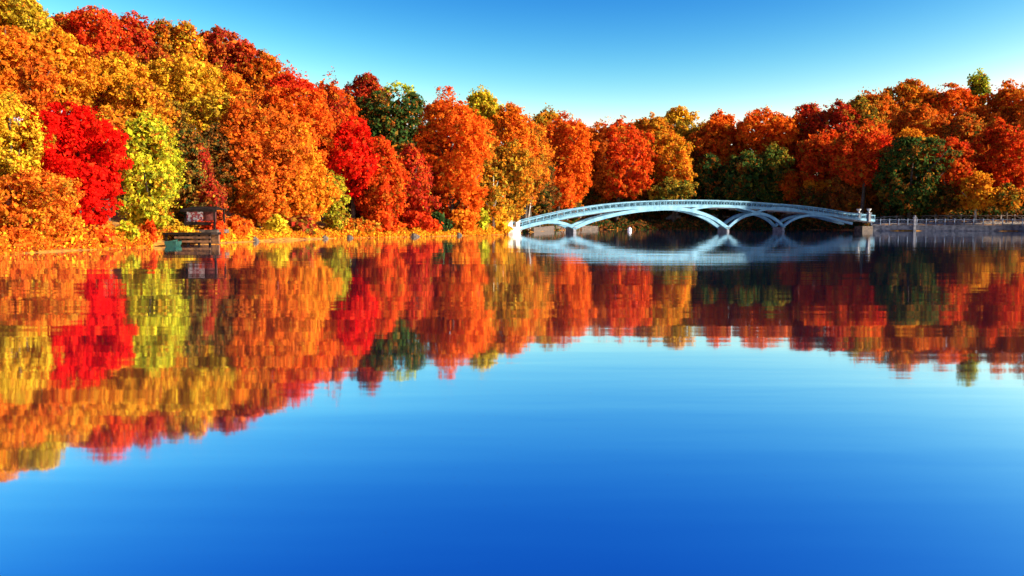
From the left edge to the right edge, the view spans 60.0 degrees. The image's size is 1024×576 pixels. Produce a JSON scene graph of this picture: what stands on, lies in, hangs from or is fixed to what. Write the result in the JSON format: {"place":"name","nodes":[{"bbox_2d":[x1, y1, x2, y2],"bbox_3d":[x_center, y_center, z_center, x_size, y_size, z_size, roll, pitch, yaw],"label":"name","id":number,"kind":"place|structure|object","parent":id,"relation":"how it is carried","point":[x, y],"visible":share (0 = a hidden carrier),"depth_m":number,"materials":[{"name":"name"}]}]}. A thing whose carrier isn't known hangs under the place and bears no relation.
{"place":"outdoors","nodes":[
{"label":"outdoors","id":0,"kind":"place"},
{"bbox_2d":[0,229,1023,575],"bbox_3d":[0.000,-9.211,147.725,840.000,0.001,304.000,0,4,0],"label":"water","id":1,"kind":"structure","parent":0,"point":[704,403],"depth_m":8.89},
{"bbox_2d":[0,140,1023,252],"bbox_3d":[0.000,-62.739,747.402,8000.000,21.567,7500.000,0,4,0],"label":"ground","id":2,"kind":"structure","parent":0,"point":[115,219],"depth_m":101.95,"materials":[{"name":"brown plant"}]},
{"bbox_2d":[1,227,50,248],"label":"shrub","id":3,"kind":"object","parent":2,"relation":"on","point":[13,237],"visible":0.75,"depth_m":52.02,"materials":[{"name":"orange plant"}]},
{"bbox_2d":[0,24,53,120],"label":"deciduous tree","id":4,"kind":"object","parent":2,"relation":"on","point":[14,46],"visible":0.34,"depth_m":85.58,"materials":[{"name":"orange plant"}]},
{"bbox_2d":[0,91,57,196],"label":"deciduous tree","id":5,"kind":"object","parent":2,"relation":"on","point":[12,158],"visible":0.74,"depth_m":59.78,"materials":[{"name":"yellow plant"}]},
{"bbox_2d":[0,0,65,38],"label":"deciduous tree","id":6,"kind":"object","parent":2,"relation":"on","point":[32,11],"visible":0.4,"depth_m":106.29,"materials":[{"name":"yellow plant"}]},
{"bbox_2d":[13,55,61,117],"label":"deciduous tree","id":7,"kind":"object","parent":2,"relation":"on","point":[37,82],"visible":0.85,"depth_m":81.61,"materials":[{"name":"orange plant"}]},
{"bbox_2d":[0,166,86,239],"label":"deciduous tree","id":8,"kind":"object","parent":2,"relation":"on","point":[34,197],"visible":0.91,"depth_m":54.33,"materials":[{"name":"orange plant"}]},
{"bbox_2d":[2,25,113,111],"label":"deciduous tree","id":9,"kind":"object","parent":2,"relation":"on","point":[61,57],"visible":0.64,"depth_m":89.12,"materials":[{"name":"orange plant"}]},
{"bbox_2d":[5,99,133,229],"bbox_3d":[-31.693,-8.441,63.394,7.905,10.060,6.907,-3,5,-35],"label":"maple tree","id":10,"kind":"object","parent":2,"relation":"on","point":[70,154],"visible":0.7,"depth_m":62.66,"materials":[{"name":"red plant"}]},
{"bbox_2d":[0,220,153,254],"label":"undergrowth","id":11,"kind":"object","parent":2,"relation":"on","point":[90,240],"visible":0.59,"depth_m":57.90,"materials":[{"name":"orange plant"}]},
{"bbox_2d":[87,225,121,244],"bbox_3d":[-28.346,-3.538,60.947,2.550,1.597,2.151,3,5,31],"label":"shrub","id":12,"kind":"object","parent":11,"relation":"on","point":[99,232],"visible":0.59,"depth_m":60.63,"materials":[{"name":"orange plant"}]},
{"bbox_2d":[56,4,133,59],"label":"deciduous tree","id":13,"kind":"object","parent":2,"relation":"on","point":[101,27],"visible":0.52,"depth_m":114.02,"materials":[{"name":"red plant"}]},
{"bbox_2d":[86,104,128,221],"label":"deciduous tree","id":14,"kind":"object","parent":2,"relation":"on","point":[107,114],"visible":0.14,"depth_m":78.70,"materials":[{"name":"orange plant"}]},
{"bbox_2d":[88,48,151,199],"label":"deciduous tree","id":15,"kind":"object","parent":2,"relation":"on","point":[122,70],"visible":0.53,"depth_m":96.95,"materials":[{"name":"orange plant"}]},
{"bbox_2d":[112,220,140,242],"bbox_3d":[-27.880,-4.028,63.848,2.014,1.829,1.925,-2,5,-26],"label":"shrub","id":16,"kind":"object","parent":2,"relation":"on","point":[130,230],"visible":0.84,"depth_m":63.55,"materials":[{"name":"yellow plant"}]},
{"bbox_2d":[111,10,165,117],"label":"deciduous tree","id":17,"kind":"object","parent":2,"relation":"on","point":[143,40],"visible":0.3,"depth_m":122.08,"materials":[{"name":"red plant"}]},
{"bbox_2d":[98,79,181,126],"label":"deciduous tree","id":18,"kind":"object","parent":2,"relation":"on","point":[148,92],"visible":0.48,"depth_m":86.71,"materials":[{"name":"orange plant"}]},
{"bbox_2d":[112,107,186,228],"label":"deciduous tree","id":19,"kind":"object","parent":2,"relation":"on","point":[153,176],"visible":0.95,"depth_m":68.66,"materials":[{"name":"yellow plant"}]},
{"bbox_2d":[134,43,173,83],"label":"deciduous tree","id":20,"kind":"object","parent":2,"relation":"on","point":[155,52],"visible":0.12,"depth_m":110.84,"materials":[{"name":"orange plant"}]},
{"bbox_2d":[146,17,197,57],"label":"deciduous tree","id":21,"kind":"object","parent":2,"relation":"on","point":[164,39],"visible":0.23,"depth_m":124.34,"materials":[{"name":"orange plant"}]},
{"bbox_2d":[138,49,225,117],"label":"deciduous tree","id":22,"kind":"object","parent":2,"relation":"on","point":[189,79],"visible":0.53,"depth_m":102.07,"materials":[{"name":"yellow plant"}]},
{"bbox_2d":[159,122,216,226],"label":"deciduous tree","id":23,"kind":"object","parent":2,"relation":"on","point":[186,145],"visible":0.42,"depth_m":81.66,"materials":[{"name":"green plant"}]},
{"bbox_2d":[168,19,209,60],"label":"deciduous tree","id":24,"kind":"object","parent":2,"relation":"on","point":[189,44],"visible":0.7,"depth_m":124.56,"materials":[{"name":"orange plant"}]},
{"bbox_2d":[163,232,220,244],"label":"landing dock","id":25,"kind":"object","parent":2,"relation":"on","point":[198,238],"visible":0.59,"depth_m":69.86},
{"bbox_2d":[190,143,216,192],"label":"deciduous tree","id":26,"kind":"object","parent":2,"relation":"on","point":[204,157],"visible":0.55,"depth_m":82.06,"materials":[{"name":"red plant"}]},
{"bbox_2d":[180,207,228,232],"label":"shelter","id":27,"kind":"object","parent":2,"relation":"on","point":[195,214],"visible":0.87,"depth_m":75.61,"materials":[{"name":"wood"}]},
{"bbox_2d":[192,179,228,211],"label":"deciduous tree","id":28,"kind":"object","parent":2,"relation":"on","point":[211,196],"visible":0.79,"depth_m":79.25,"materials":[{"name":"red plant"}]},
{"bbox_2d":[180,91,258,138],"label":"deciduous tree","id":29,"kind":"object","parent":2,"relation":"on","point":[207,110],"visible":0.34,"depth_m":95.42,"materials":[{"name":"yellow plant"}]},
{"bbox_2d":[196,122,245,211],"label":"deciduous tree","id":30,"kind":"object","parent":2,"relation":"on","point":[217,140],"visible":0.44,"depth_m":88.68,"materials":[{"name":"green plant"}]},
{"bbox_2d":[194,24,250,82],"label":"deciduous tree","id":31,"kind":"object","parent":2,"relation":"on","point":[219,52],"visible":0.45,"depth_m":129.39,"materials":[{"name":"red plant"}]},
{"bbox_2d":[216,69,253,215],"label":"deciduous tree","id":32,"kind":"object","parent":2,"relation":"on","point":[235,84],"visible":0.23,"depth_m":106.50,"materials":[{"name":"orange plant"}]},
{"bbox_2d":[225,214,254,235],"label":"shrub","id":33,"kind":"object","parent":2,"relation":"on","point":[234,221],"visible":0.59,"depth_m":80.78,"materials":[{"name":"orange plant"}]},
{"bbox_2d":[218,36,266,96],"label":"deciduous tree","id":34,"kind":"object","parent":2,"relation":"on","point":[252,52],"visible":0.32,"depth_m":131.11,"materials":[{"name":"red plant"}]},
{"bbox_2d":[210,85,311,227],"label":"deciduous tree","id":35,"kind":"object","parent":2,"relation":"on","point":[254,202],"visible":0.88,"depth_m":89.83,"materials":[{"name":"orange plant"}]},
{"bbox_2d":[240,53,296,185],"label":"deciduous tree","id":36,"kind":"object","parent":2,"relation":"on","point":[269,66],"visible":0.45,"depth_m":130.37,"materials":[{"name":"orange plant"}]},
{"bbox_2d":[262,214,289,233],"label":"shrub","id":37,"kind":"object","parent":2,"relation":"on","point":[276,222],"visible":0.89,"depth_m":87.65,"materials":[{"name":"yellow plant"}]},
{"bbox_2d":[244,115,342,222],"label":"deciduous tree","id":38,"kind":"object","parent":2,"relation":"on","point":[298,200],"visible":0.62,"depth_m":93.43,"materials":[{"name":"orange plant"}]},
{"bbox_2d":[255,66,349,187],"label":"deciduous tree","id":39,"kind":"object","parent":2,"relation":"on","point":[300,97],"visible":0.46,"depth_m":104.94,"materials":[{"name":"orange plant"}]},
{"bbox_2d":[286,214,319,235],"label":"shrub","id":40,"kind":"object","parent":2,"relation":"on","point":[304,223],"visible":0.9,"depth_m":92.81,"materials":[{"name":"red plant"}]},
{"bbox_2d":[307,66,349,218],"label":"deciduous tree","id":41,"kind":"object","parent":2,"relation":"on","point":[336,102],"visible":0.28,"depth_m":116.18,"materials":[{"name":"orange plant"}]},
{"bbox_2d":[315,170,351,230],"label":"deciduous tree","id":42,"kind":"object","parent":2,"relation":"on","point":[335,217],"visible":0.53,"depth_m":99.96,"materials":[{"name":"yellow plant"}]},
{"bbox_2d":[324,114,379,218],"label":"deciduous tree","id":43,"kind":"object","parent":2,"relation":"on","point":[350,133],"visible":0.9,"depth_m":107.06,"materials":[{"name":"red plant"}]},
{"bbox_2d":[339,92,364,218],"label":"deciduous tree","id":44,"kind":"object","parent":2,"relation":"on","point":[353,108],"visible":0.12,"depth_m":124.31,"materials":[{"name":"red plant"}]},
{"bbox_2d":[344,217,381,233],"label":"shrub","id":45,"kind":"object","parent":2,"relation":"on","point":[358,224],"visible":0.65,"depth_m":101.69,"materials":[{"name":"orange plant"}]},
{"bbox_2d":[220,221,512,241],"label":"undergrowth","id":46,"kind":"object","parent":2,"relation":"on","point":[261,233],"visible":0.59,"depth_m":99.93,"materials":[{"name":"orange plant"}]},
{"bbox_2d":[343,70,389,215],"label":"deciduous tree","id":47,"kind":"object","parent":2,"relation":"on","point":[365,84],"visible":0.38,"depth_m":132.95,"materials":[{"name":"red plant"}]},
{"bbox_2d":[353,134,411,219],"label":"deciduous tree","id":48,"kind":"object","parent":2,"relation":"on","point":[381,191],"visible":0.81,"depth_m":108.39,"materials":[{"name":"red plant"}]},
{"bbox_2d":[367,210,406,233],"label":"shrub","id":49,"kind":"object","parent":2,"relation":"on","point":[387,221],"visible":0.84,"depth_m":105.22,"materials":[{"name":"orange plant"}]},
{"bbox_2d":[353,80,431,153],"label":"evergreen tree","id":50,"kind":"object","parent":2,"relation":"on","point":[408,108],"visible":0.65,"depth_m":127.94,"materials":[{"name":"green plant"}]},
{"bbox_2d":[393,141,441,223],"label":"deciduous tree","id":51,"kind":"object","parent":2,"relation":"on","point":[411,159],"visible":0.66,"depth_m":113.33,"materials":[{"name":"red plant"}]},
{"bbox_2d":[400,211,443,232],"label":"shrub","id":52,"kind":"object","parent":2,"relation":"on","point":[414,219],"visible":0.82,"depth_m":111.17,"materials":[{"name":"red plant"}]},
{"bbox_2d":[399,85,496,223],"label":"deciduous tree","id":53,"kind":"object","parent":2,"relation":"on","point":[449,161],"visible":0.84,"depth_m":118.06,"materials":[{"name":"orange plant"}]},
{"bbox_2d":[449,209,480,233],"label":"shrub","id":54,"kind":"object","parent":2,"relation":"on","point":[466,221],"visible":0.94,"depth_m":117.66,"materials":[{"name":"orange plant"}]},
{"bbox_2d":[462,84,504,137],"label":"deciduous tree","id":55,"kind":"object","parent":2,"relation":"on","point":[484,103],"visible":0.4,"depth_m":147.42,"materials":[{"name":"yellow plant"}]},
{"bbox_2d":[475,163,514,227],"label":"deciduous tree","id":56,"kind":"object","parent":2,"relation":"on","point":[494,197],"visible":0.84,"depth_m":126.55,"materials":[{"name":"orange plant"}]},
{"bbox_2d":[480,138,543,225],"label":"deciduous tree","id":57,"kind":"object","parent":2,"relation":"on","point":[517,173],"visible":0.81,"depth_m":130.23,"materials":[{"name":"orange plant"}]},
{"bbox_2d":[486,101,549,175],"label":"deciduous tree","id":58,"kind":"object","parent":2,"relation":"on","point":[511,121],"visible":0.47,"depth_m":146.01,"materials":[{"name":"orange plant"}]},
{"bbox_2d":[501,113,547,222],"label":"deciduous tree","id":59,"kind":"object","parent":2,"relation":"on","point":[539,184],"visible":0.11,"depth_m":169.97,"materials":[{"name":"orange plant"}]},
{"bbox_2d":[525,114,557,221],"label":"deciduous tree","id":60,"kind":"object","parent":2,"relation":"on","point":[545,142],"visible":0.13,"depth_m":183.91,"materials":[{"name":"orange plant"}]},
{"bbox_2d":[522,161,561,219],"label":"deciduous tree","id":61,"kind":"object","parent":2,"relation":"on","point":[545,204],"visible":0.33,"depth_m":186.93,"materials":[{"name":"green plant"}]},
{"bbox_2d":[530,103,562,159],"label":"deciduous tree","id":62,"kind":"object","parent":2,"relation":"on","point":[545,117],"visible":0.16,"depth_m":211.51,"materials":[{"name":"orange plant"}]},
{"bbox_2d":[538,110,603,215],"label":"deciduous tree","id":63,"kind":"object","parent":2,"relation":"on","point":[572,170],"visible":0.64,"depth_m":192.09,"materials":[{"name":"orange plant"}]},
{"bbox_2d":[581,178,615,219],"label":"deciduous tree","id":64,"kind":"object","parent":2,"relation":"on","point":[592,197],"visible":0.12,"depth_m":216.42,"materials":[{"name":"green plant"}]},
{"bbox_2d":[587,115,658,222],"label":"deciduous tree","id":65,"kind":"object","parent":2,"relation":"on","point":[624,144],"visible":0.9,"depth_m":209.38,"materials":[{"name":"orange plant"}]},
{"bbox_2d":[608,184,657,220],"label":"deciduous tree","id":66,"kind":"object","parent":2,"relation":"on","point":[642,197],"visible":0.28,"depth_m":219.07,"materials":[{"name":"green plant"}]},
{"bbox_2d":[630,111,673,221],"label":"deciduous tree","id":67,"kind":"object","parent":2,"relation":"on","point":[658,127],"visible":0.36,"depth_m":222.86,"materials":[{"name":"orange plant"}]},
{"bbox_2d":[647,177,698,221],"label":"deciduous tree","id":68,"kind":"object","parent":2,"relation":"on","point":[684,190],"visible":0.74,"depth_m":211.33,"materials":[{"name":"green plant"}]},
{"bbox_2d":[651,130,697,220],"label":"deciduous tree","id":69,"kind":"object","parent":2,"relation":"on","point":[673,160],"visible":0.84,"depth_m":215.12,"materials":[{"name":"orange plant"}]},
{"bbox_2d":[663,105,701,215],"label":"deciduous tree","id":70,"kind":"object","parent":2,"relation":"on","point":[680,119],"visible":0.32,"depth_m":239.71,"materials":[{"name":"yellow plant"}]},
{"bbox_2d":[509,200,874,232],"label":"arch bridge","id":71,"kind":"structure","parent":2,"relation":"on","point":[691,209],"depth_m":157.52,"materials":[{"name":"paint"}]},
{"bbox_2d":[523,215,869,232],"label":"undergrowth","id":72,"kind":"object","parent":2,"relation":"on","point":[686,223],"visible":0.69,"depth_m":209.85,"materials":[{"name":"brown plant"}]},
{"bbox_2d":[688,153,732,215],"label":"evergreen tree","id":73,"kind":"object","parent":2,"relation":"on","point":[705,179],"visible":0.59,"depth_m":219.80,"materials":[{"name":"green plant"}]},
{"bbox_2d":[686,108,746,218],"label":"deciduous tree","id":74,"kind":"object","parent":2,"relation":"on","point":[716,125],"visible":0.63,"depth_m":230.43,"materials":[{"name":"orange plant"}]},
{"bbox_2d":[714,150,777,219],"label":"deciduous tree","id":75,"kind":"object","parent":2,"relation":"on","point":[748,168],"visible":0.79,"depth_m":215.52,"materials":[{"name":"green plant"}]},
{"bbox_2d":[725,104,809,179],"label":"deciduous tree","id":76,"kind":"object","parent":2,"relation":"on","point":[769,127],"visible":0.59,"depth_m":223.99,"materials":[{"name":"orange plant"}]},
{"bbox_2d":[751,142,800,215],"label":"deciduous tree","id":77,"kind":"object","parent":2,"relation":"on","point":[773,157],"visible":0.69,"depth_m":216.33,"materials":[{"name":"green plant"}]},
{"bbox_2d":[776,171,804,222],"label":"deciduous tree","id":78,"kind":"object","parent":2,"relation":"on","point":[793,180],"visible":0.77,"depth_m":212.68,"materials":[{"name":"red plant"}]},
{"bbox_2d":[786,101,832,205],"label":"deciduous tree","id":79,"kind":"object","parent":2,"relation":"on","point":[808,109],"visible":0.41,"depth_m":224.51,"materials":[{"name":"red plant"}]},
{"bbox_2d":[790,184,834,221],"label":"deciduous tree","id":80,"kind":"object","parent":2,"relation":"on","point":[817,199],"visible":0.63,"depth_m":206.30,"materials":[{"name":"green plant"}]},
{"bbox_2d":[794,126,847,207],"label":"deciduous tree","id":81,"kind":"object","parent":2,"relation":"on","point":[817,169],"visible":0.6,"depth_m":205.74,"materials":[{"name":"red plant"}]},
{"bbox_2d":[805,98,875,134],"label":"deciduous tree","id":82,"kind":"object","parent":2,"relation":"on","point":[839,113],"visible":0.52,"depth_m":217.28,"materials":[{"name":"red plant"}]},
{"bbox_2d":[826,169,886,215],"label":"deciduous tree","id":83,"kind":"object","parent":2,"relation":"on","point":[846,197],"visible":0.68,"depth_m":192.92,"materials":[{"name":"red plant"}]},
{"bbox_2d":[822,124,894,217],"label":"deciduous tree","id":84,"kind":"object","parent":2,"relation":"on","point":[863,154],"visible":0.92,"depth_m":186.45,"materials":[{"name":"red plant"}]},
{"bbox_2d":[834,93,890,128],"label":"deciduous tree","id":85,"kind":"object","parent":2,"relation":"on","point":[863,106],"visible":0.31,"depth_m":218.40,"materials":[{"name":"plant"}]},
{"bbox_2d":[858,86,901,129],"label":"deciduous tree","id":86,"kind":"object","parent":2,"relation":"on","point":[885,102],"visible":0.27,"depth_m":221.50,"materials":[{"name":"orange plant"}]},
{"bbox_2d":[872,78,944,120],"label":"deciduous tree","id":87,"kind":"object","parent":2,"relation":"on","point":[907,92],"visible":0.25,"depth_m":223.86,"materials":[{"name":"orange plant"}]},
{"bbox_2d":[870,127,962,221],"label":"deciduous tree","id":88,"kind":"object","parent":2,"relation":"on","point":[908,194],"visible":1,"depth_m":180.25,"materials":[{"name":"green plant"}]},
{"bbox_2d":[887,102,958,177],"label":"deciduous tree","id":89,"kind":"object","parent":2,"relation":"on","point":[913,117],"visible":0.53,"depth_m":203.28,"materials":[{"name":"orange plant"}]},
{"bbox_2d":[924,180,961,218],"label":"deciduous tree","id":90,"kind":"object","parent":2,"relation":"on","point":[943,200],"visible":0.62,"depth_m":180.95,"materials":[{"name":"green plant"}]},
{"bbox_2d":[870,203,1023,222],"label":"undergrowth","id":91,"kind":"object","parent":2,"relation":"on","point":[989,211],"visible":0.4,"depth_m":184.16,"materials":[{"name":"brown plant"}]},
{"bbox_2d":[871,225,1023,230],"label":"retaining wall","id":92,"kind":"structure","parent":2,"relation":"on","point":[950,227],"depth_m":174.66,"materials":[{"name":"grey stone"}]},
{"bbox_2d":[871,219,1023,224],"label":"iron railing","id":93,"kind":"object","parent":92,"relation":"on","point":[945,220],"visible":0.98,"depth_m":174.84,"materials":[{"name":"metal"}]},
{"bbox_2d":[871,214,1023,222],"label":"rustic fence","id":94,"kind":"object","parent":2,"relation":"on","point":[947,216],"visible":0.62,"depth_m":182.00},
{"bbox_2d":[923,134,978,217],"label":"deciduous tree","id":95,"kind":"object","parent":2,"relation":"on","point":[963,164],"visible":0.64,"depth_m":181.11,"materials":[{"name":"orange plant"}]},
{"bbox_2d":[919,82,990,121],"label":"deciduous tree","id":96,"kind":"object","parent":2,"relation":"on","point":[958,100],"visible":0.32,"depth_m":220.09,"materials":[{"name":"orange plant"}]},
{"bbox_2d":[922,111,990,165],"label":"deciduous tree","id":97,"kind":"object","parent":2,"relation":"on","point":[967,126],"visible":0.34,"depth_m":196.59,"materials":[{"name":"orange plant"}]},
{"bbox_2d":[953,168,1004,222],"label":"deciduous tree","id":98,"kind":"object","parent":2,"relation":"on","point":[978,183],"visible":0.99,"depth_m":177.06,"materials":[{"name":"orange plant"}]},
{"bbox_2d":[967,68,992,104],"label":"deciduous tree","id":99,"kind":"object","parent":2,"relation":"on","point":[978,84],"visible":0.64,"depth_m":225.63,"materials":[{"name":"green plant"}]},
{"bbox_2d":[954,104,1013,130],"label":"deciduous tree","id":100,"kind":"object","parent":2,"relation":"on","point":[980,111],"visible":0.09,"depth_m":213.88,"materials":[{"name":"orange plant"}]},
{"bbox_2d":[968,116,1023,212],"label":"deciduous tree","id":101,"kind":"object","parent":2,"relation":"on","point":[1003,158],"visible":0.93,"depth_m":181.25,"materials":[{"name":"red plant"}]},
{"bbox_2d":[974,78,1023,123],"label":"deciduous tree","id":102,"kind":"object","parent":2,"relation":"on","point":[998,102],"visible":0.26,"depth_m":219.73,"materials":[{"name":"orange plant"}]},
{"bbox_2d":[988,182,1023,222],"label":"deciduous tree","id":103,"kind":"object","parent":2,"relation":"on","point":[1007,201],"visible":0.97,"depth_m":175.56,"materials":[{"name":"orange plant"}]},
{"bbox_2d":[1008,82,1023,122],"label":"deciduous tree","id":104,"kind":"object","parent":2,"relation":"on","point":[1017,115],"visible":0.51,"depth_m":212.51,"materials":[{"name":"orange plant"}]},
{"bbox_2d":[14,0,1023,196],"label":"sky","id":105,"kind":"structure","parent":0,"point":[590,60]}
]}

